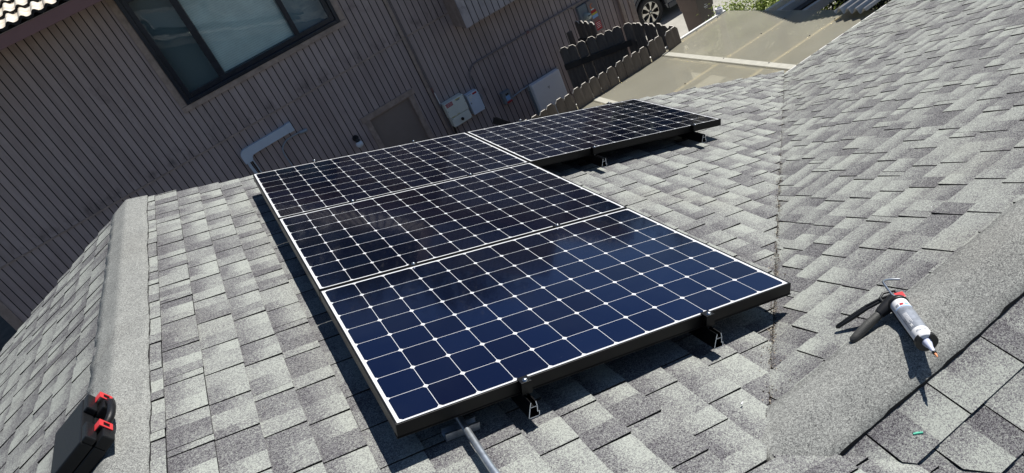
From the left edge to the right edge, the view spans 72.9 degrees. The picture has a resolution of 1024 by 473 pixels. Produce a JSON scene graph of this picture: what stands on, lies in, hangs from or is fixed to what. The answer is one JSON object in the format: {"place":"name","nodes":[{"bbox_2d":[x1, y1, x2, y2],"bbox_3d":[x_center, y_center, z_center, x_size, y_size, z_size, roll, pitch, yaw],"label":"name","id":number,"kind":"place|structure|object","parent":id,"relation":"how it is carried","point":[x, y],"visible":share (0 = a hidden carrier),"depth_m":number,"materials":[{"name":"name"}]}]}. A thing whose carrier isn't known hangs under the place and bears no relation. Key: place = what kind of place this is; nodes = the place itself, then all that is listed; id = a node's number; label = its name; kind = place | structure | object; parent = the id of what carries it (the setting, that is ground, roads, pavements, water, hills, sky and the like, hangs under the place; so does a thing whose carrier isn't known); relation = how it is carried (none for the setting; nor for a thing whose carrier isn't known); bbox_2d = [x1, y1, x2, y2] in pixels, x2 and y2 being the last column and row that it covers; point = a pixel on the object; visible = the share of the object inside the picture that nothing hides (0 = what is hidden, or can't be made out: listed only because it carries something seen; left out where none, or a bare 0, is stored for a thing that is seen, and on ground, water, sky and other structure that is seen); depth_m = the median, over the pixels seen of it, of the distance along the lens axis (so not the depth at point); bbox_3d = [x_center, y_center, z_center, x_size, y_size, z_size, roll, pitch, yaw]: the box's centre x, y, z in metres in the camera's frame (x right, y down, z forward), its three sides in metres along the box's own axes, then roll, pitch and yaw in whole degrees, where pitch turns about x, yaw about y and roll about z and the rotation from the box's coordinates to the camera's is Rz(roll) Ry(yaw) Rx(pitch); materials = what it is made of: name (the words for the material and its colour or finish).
{"place":"outdoors","nodes":[
{"label":"outdoors","id":0,"kind":"place"},
{"bbox_2d":[0,0,888,351],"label":"ground","id":1,"kind":"structure","parent":0,"point":[8,332],"depth_m":11.72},
{"bbox_2d":[0,0,639,330],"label":"neighbour house","id":2,"kind":"structure","parent":1,"relation":"on","point":[108,108],"depth_m":9.83,"materials":[{"name":"brown paint"}]},
{"bbox_2d":[105,0,347,112],"bbox_3d":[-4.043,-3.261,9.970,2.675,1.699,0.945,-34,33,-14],"label":"window","id":3,"kind":"structure","parent":2,"relation":"in","point":[205,48],"depth_m":9.75,"materials":[{"name":"black glass"}]},
{"bbox_2d":[240,122,294,173],"bbox_3d":[-3.508,-1.094,10.583,0.875,1.024,0.068,-34,33,-14],"label":"pipe cover","id":4,"kind":"object","parent":2,"relation":"attached to","point":[247,153],"visible":0.8,"depth_m":10.34,"materials":[{"name":"grey plastic"}]},
{"bbox_2d":[282,128,307,165],"bbox_3d":[-3.118,-1.056,10.828,0.498,1.224,0.057,-34,33,-14],"label":"conduit elbow","id":5,"kind":"object","parent":2,"relation":"attached to","point":[303,131],"visible":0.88,"depth_m":10.54,"materials":[{"name":"grey metal"}]},
{"bbox_2d":[352,135,362,147],"bbox_3d":[-2.441,-1.504,11.001,0.124,0.209,0.133,-34,33,-14],"label":"wall light","id":6,"kind":"object","parent":2,"relation":"attached to","point":[358,141],"visible":1,"depth_m":10.98,"materials":[{"name":"white glass"}]},
{"bbox_2d":[360,88,434,148],"bbox_3d":[-1.636,-1.329,11.647,0.990,2.100,0.082,-34,33,-14],"label":"door","id":7,"kind":"structure","parent":2,"relation":"in","point":[404,122],"depth_m":11.30,"materials":[{"name":"brown paint"}]},
{"bbox_2d":[388,0,453,133],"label":"thin riser","id":8,"kind":"object","parent":2,"relation":"attached to","point":[420,65],"visible":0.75,"depth_m":11.12,"materials":[{"name":"brown"}]},
{"bbox_2d":[434,93,471,133],"bbox_3d":[-0.773,-1.770,11.830,0.402,1.756,0.200,-34,33,-14],"label":"inverter","id":9,"kind":"object","parent":2,"relation":"attached to","point":[456,110],"visible":0.96,"depth_m":11.54,"materials":[{"name":"grey metal"}]},
{"bbox_2d":[464,88,484,114],"bbox_3d":[-0.622,-2.288,11.744,0.246,0.375,0.146,-34,33,-14],"label":"disconnect box","id":10,"kind":"object","parent":2,"relation":"attached to","point":[473,99],"visible":1,"depth_m":11.70,"materials":[{"name":"white metal"}]},
{"bbox_2d":[499,86,527,104],"bbox_3d":[0.051,-2.525,12.072,0.534,0.210,0.098,-35,33,-14],"label":"switch box","id":11,"kind":"object","parent":2,"relation":"attached to","point":[506,96],"visible":1,"depth_m":12.00,"materials":[{"name":"grey metal"}]},
{"bbox_2d":[469,2,577,88],"bbox_3d":[0.251,-3.307,11.910,2.397,0.396,0.044,-35,33,-14],"label":"painted conduit","id":12,"kind":"object","parent":2,"relation":"attached to","point":[511,41],"visible":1,"depth_m":11.76,"materials":[{"name":"brown"}]},
{"bbox_2d":[526,67,567,115],"bbox_3d":[0.729,-2.449,12.453,0.705,0.967,0.172,-34,33,-14],"label":"battery cabinet","id":13,"kind":"object","parent":2,"relation":"attached to","point":[545,90],"visible":0.71,"depth_m":12.25,"materials":[{"name":"grey metal"}]},
{"bbox_2d":[571,0,604,32],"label":"meter panel","id":14,"kind":"object","parent":2,"relation":"attached to","point":[587,11],"visible":0.95,"depth_m":12.21,"materials":[{"name":"grey metal"}]},
{"bbox_2d":[617,0,628,23],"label":"downspout","id":15,"kind":"object","parent":2,"relation":"attached to","point":[622,11],"depth_m":12.55,"materials":[{"name":"brown paint"}]},
{"bbox_2d":[0,0,1023,472],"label":"house","id":16,"kind":"structure","parent":1,"relation":"on","point":[164,320],"depth_m":2.71,"materials":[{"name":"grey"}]},
{"bbox_2d":[51,391,115,472],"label":"tool case","id":17,"kind":"object","parent":16,"relation":"on","point":[84,437],"visible":1,"depth_m":2.22,"materials":[{"name":"black plastic"}]},
{"bbox_2d":[311,159,539,418],"bbox_3d":[-0.662,0.023,3.521,0.090,0.150,3.270,-15,24,-23],"label":"mounting rail","id":18,"kind":"object","parent":16,"relation":"on","point":[524,400],"visible":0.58,"depth_m":2.17,"materials":[{"name":"black metal"}]},
{"bbox_2d":[253,132,528,225],"bbox_3d":[-0.817,-0.424,4.538,1.563,0.048,1.051,-15,24,-23],"label":"solar panel","id":19,"kind":"object","parent":18,"relation":"attached to","point":[303,188],"visible":0.86,"depth_m":4.45,"materials":[{"name":"black glass"}]},
{"bbox_2d":[278,162,626,299],"bbox_3d":[-0.345,-0.101,3.649,1.563,0.048,1.051,-15,24,-23],"label":"solar panel","id":20,"kind":"object","parent":18,"relation":"attached to","point":[338,245],"visible":0.79,"depth_m":3.54,"materials":[{"name":"black glass"}]},
{"bbox_2d":[319,208,790,438],"bbox_3d":[0.126,0.223,2.761,1.563,0.048,1.051,-15,24,-23],"label":"solar panel","id":21,"kind":"object","parent":18,"relation":"attached to","point":[435,342],"visible":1,"depth_m":2.59,"materials":[{"name":"blue glass"}]},
{"bbox_2d":[441,415,479,441],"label":"strut block","id":22,"kind":"structure","parent":16,"relation":"on","point":[452,431],"depth_m":2.17,"materials":[{"name":"metal"}]},
{"bbox_2d":[455,416,500,472],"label":"conduit pipe","id":23,"kind":"object","parent":16,"relation":"on","point":[488,463],"visible":0.44,"depth_m":2.04,"materials":[{"name":"metal"}]},
{"bbox_2d":[493,117,606,167],"bbox_3d":[0.225,-0.749,5.200,0.090,0.150,1.678,-15,24,-23],"label":"mounting rail","id":24,"kind":"object","parent":16,"relation":"on","point":[597,160],"visible":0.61,"depth_m":4.60,"materials":[{"name":"black metal"}]},
{"bbox_2d":[466,99,720,166],"bbox_3d":[0.580,-0.800,5.144,1.563,0.048,1.051,-15,24,-23],"label":"solar panel","id":25,"kind":"object","parent":24,"relation":"on","point":[552,139],"visible":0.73,"depth_m":5.00,"materials":[{"name":"black glass"}]},
{"bbox_2d":[411,140,722,348],"bbox_3d":[-0.008,-0.151,3.799,0.090,0.150,3.278,-15,24,-23],"label":"mounting rail","id":26,"kind":"object","parent":16,"relation":"on","point":[707,334],"visible":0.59,"depth_m":2.45,"materials":[{"name":"black metal"}]},
{"bbox_2d":[252,75,994,415],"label":"leaf litter","id":27,"kind":"object","parent":16,"relation":"on","point":[776,231],"visible":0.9,"depth_m":2.97,"materials":[{"name":"plant"}]},
{"bbox_2d":[606,102,705,142],"bbox_3d":[1.066,-0.881,5.338,0.090,0.150,1.221,-15,24,-23],"label":"mounting rail","id":28,"kind":"object","parent":16,"relation":"on","point":[697,136],"visible":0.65,"depth_m":4.89,"materials":[{"name":"black metal"}]},
{"bbox_2d":[836,278,938,356],"bbox_3d":[1.164,0.281,2.191,0.238,0.139,0.429,-16,31,18],"label":"caulking gun","id":29,"kind":"object","parent":16,"relation":"on","point":[922,336],"visible":1,"depth_m":2.18,"materials":[{"name":"white plastic"}]},
{"bbox_2d":[566,31,588,78],"bbox_3d":[1.277,-2.828,12.132,0.100,1.630,0.040,-34,30,-13],"label":"fence post","id":30,"kind":"object","parent":1,"relation":"on","point":[570,36],"visible":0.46,"depth_m":11.79,"materials":[{"name":"wood"}]},
{"bbox_2d":[575,21,606,75],"bbox_3d":[1.497,-2.863,11.889,0.078,1.764,0.591,-34,30,-13],"label":"picket fence","id":31,"kind":"object","parent":1,"relation":"on","point":[585,31],"visible":0.36,"depth_m":11.59,"materials":[{"name":"beige wood"}]},
{"bbox_2d":[560,22,638,97],"bbox_3d":[1.597,-2.392,11.062,1.169,1.768,0.083,-18,30,14],"label":"picket fence","id":32,"kind":"object","parent":1,"relation":"on","point":[613,45],"visible":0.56,"depth_m":10.78,"materials":[{"name":"beige wood"}]},
{"bbox_2d":[526,26,694,119],"bbox_3d":[1.119,-1.240,9.597,3.753,1.774,0.083,-34,30,-14],"label":"picket fence","id":33,"kind":"object","parent":1,"relation":"on","point":[636,75],"visible":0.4,"depth_m":9.51,"materials":[{"name":"beige wood"}]},
{"bbox_2d":[632,22,684,94],"bbox_3d":[2.364,-2.417,10.499,0.075,1.769,1.050,-35,30,-14],"label":"picket fence","id":34,"kind":"object","parent":1,"relation":"on","point":[651,32],"visible":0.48,"depth_m":10.25,"materials":[{"name":"beige wood"}]},
{"bbox_2d":[576,10,857,109],"bbox_3d":[2.272,-1.194,8.585,4.300,1.778,3.105,-34,30,-13],"label":"patio cover","id":35,"kind":"object","parent":1,"relation":"on","point":[722,68],"visible":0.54,"depth_m":8.48,"materials":[{"name":"wood"}]},
{"bbox_2d":[834,0,880,13],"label":"corrugated sheet","id":36,"kind":"object","parent":35,"relation":"on","point":[859,6],"visible":1,"depth_m":7.62,"materials":[{"name":"grey metal"}]},
{"bbox_2d":[715,6,736,79],"bbox_3d":[3.292,-2.696,10.419,0.110,1.565,0.110,-34,30,-13],"label":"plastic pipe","id":37,"kind":"object","parent":1,"relation":"on","point":[726,38],"visible":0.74,"depth_m":10.21,"materials":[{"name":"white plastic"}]},
{"bbox_2d":[714,16,754,67],"bbox_3d":[3.470,-2.791,10.670,0.350,1.323,0.679,-34,30,-13],"label":"shrub","id":38,"kind":"object","parent":1,"relation":"on","point":[738,35],"visible":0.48,"depth_m":10.53,"materials":[{"name":"green plant"}]},
{"bbox_2d":[695,0,834,79],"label":"shrub","id":39,"kind":"object","parent":1,"relation":"on","point":[750,28],"visible":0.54,"depth_m":10.61,"materials":[{"name":"green plant"}]},
{"bbox_2d":[764,0,833,71],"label":"pergola","id":40,"kind":"object","parent":1,"relation":"on","point":[787,8],"visible":0.48,"depth_m":9.24,"materials":[{"name":"beige wood"}]},
{"bbox_2d":[777,1,886,51],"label":"shrub","id":41,"kind":"object","parent":1,"relation":"on","point":[822,18],"visible":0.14,"depth_m":10.42,"materials":[{"name":"green plant"}]},
{"bbox_2d":[805,0,890,46],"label":"shrub","id":42,"kind":"object","parent":1,"relation":"on","point":[850,23],"visible":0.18,"depth_m":9.42,"materials":[{"name":"green plant"}]},
{"bbox_2d":[676,0,718,47],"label":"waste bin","id":43,"kind":"object","parent":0,"point":[690,10],"visible":0.81,"depth_m":12.79,"materials":[{"name":"brown plastic"}]},
{"bbox_2d":[643,0,835,87],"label":"driveway","id":44,"kind":"structure","parent":0,"point":[673,16],"depth_m":14.13,"materials":[{"name":"concrete"}]},
{"bbox_2d":[634,0,676,27],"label":"car","id":45,"kind":"object","parent":44,"relation":"on","point":[649,11],"visible":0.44,"depth_m":15.01,"materials":[{"name":"metal"}]}
]}

